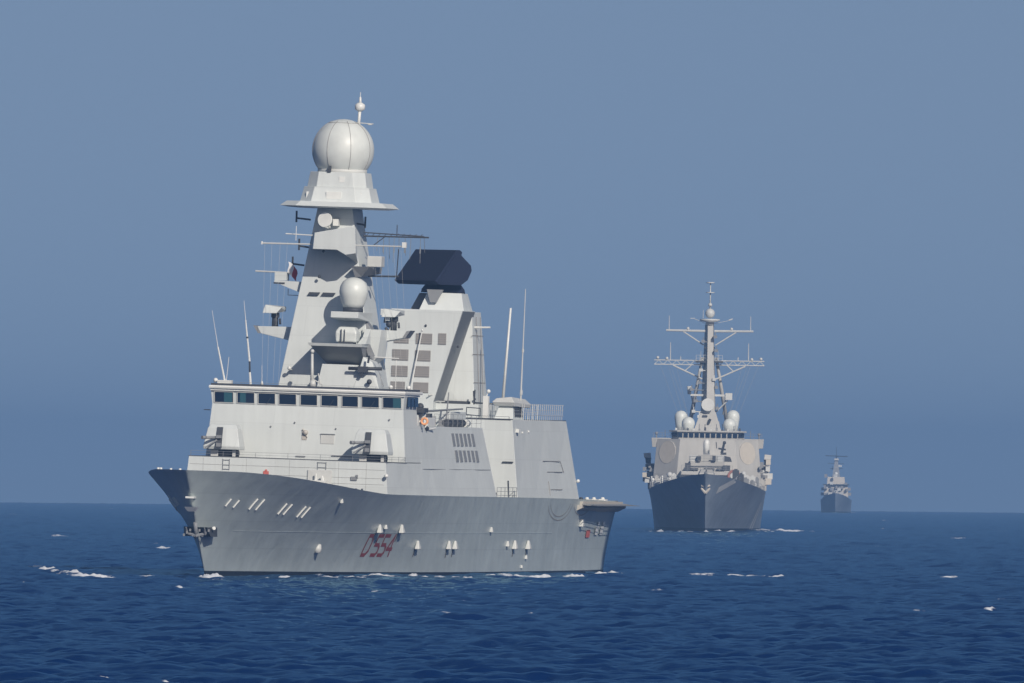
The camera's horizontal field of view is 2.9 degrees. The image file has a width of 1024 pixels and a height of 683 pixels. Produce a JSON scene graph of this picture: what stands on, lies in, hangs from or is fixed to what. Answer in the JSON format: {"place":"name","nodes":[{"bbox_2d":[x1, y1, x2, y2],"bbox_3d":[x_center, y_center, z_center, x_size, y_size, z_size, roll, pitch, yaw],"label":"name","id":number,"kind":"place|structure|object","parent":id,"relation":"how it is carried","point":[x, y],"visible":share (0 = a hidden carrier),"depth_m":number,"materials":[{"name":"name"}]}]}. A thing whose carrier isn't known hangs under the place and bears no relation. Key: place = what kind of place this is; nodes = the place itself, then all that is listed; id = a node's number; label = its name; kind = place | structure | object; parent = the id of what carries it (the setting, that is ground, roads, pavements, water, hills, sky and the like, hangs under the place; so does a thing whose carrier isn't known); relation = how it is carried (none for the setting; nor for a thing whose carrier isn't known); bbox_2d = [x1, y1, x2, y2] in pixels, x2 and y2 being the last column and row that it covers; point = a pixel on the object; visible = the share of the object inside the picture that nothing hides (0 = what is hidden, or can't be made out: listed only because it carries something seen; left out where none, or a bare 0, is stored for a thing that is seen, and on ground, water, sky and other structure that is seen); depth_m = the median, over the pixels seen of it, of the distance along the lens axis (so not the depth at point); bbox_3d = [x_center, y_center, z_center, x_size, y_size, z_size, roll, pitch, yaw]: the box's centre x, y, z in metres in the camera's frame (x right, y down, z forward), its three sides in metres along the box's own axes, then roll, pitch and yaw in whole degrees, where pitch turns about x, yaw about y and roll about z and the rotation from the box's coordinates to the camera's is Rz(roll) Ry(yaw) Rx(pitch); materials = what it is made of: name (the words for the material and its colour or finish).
{"place":"outdoors","nodes":[
{"label":"outdoors","id":0,"kind":"place"},
{"bbox_2d":[0,502,1023,682],"bbox_3d":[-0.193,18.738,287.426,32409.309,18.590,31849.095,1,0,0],"label":"water","id":1,"kind":"structure","parent":0,"point":[110,593],"depth_m":1191.31,"materials":[{"name":"blue liquid"}]},
{"bbox_2d":[149,92,636,575],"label":"warship","id":2,"kind":"object","parent":1,"relation":"on","point":[329,455],"visible":0.99,"depth_m":1653.51,"materials":[{"name":"grey paint"}]},
{"bbox_2d":[287,262,297,280],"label":"flag","id":3,"kind":"object","parent":2,"relation":"attached to","point":[292,269],"visible":1,"depth_m":1655.51,"materials":[{"name":"white fabric"}]},
{"bbox_2d":[419,414,428,427],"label":"life buoy","id":4,"kind":"object","parent":2,"relation":"hanging from","point":[422,419],"visible":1,"depth_m":1651.31,"materials":[{"name":"orange plastic"}]},
{"bbox_2d":[642,282,772,531],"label":"warship","id":5,"kind":"object","parent":1,"relation":"on","point":[707,473],"visible":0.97,"depth_m":3462.66,"materials":[{"name":"paint"}]},
{"bbox_2d":[820,447,851,512],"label":"warship","id":6,"kind":"object","parent":1,"relation":"on","point":[835,493],"visible":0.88,"depth_m":7904.48,"materials":[{"name":"paint"}]},
{"bbox_2d":[0,0,1023,512],"label":"sky","id":7,"kind":"structure","parent":0,"point":[846,177],"materials":[{"name":"blue"}]}
]}

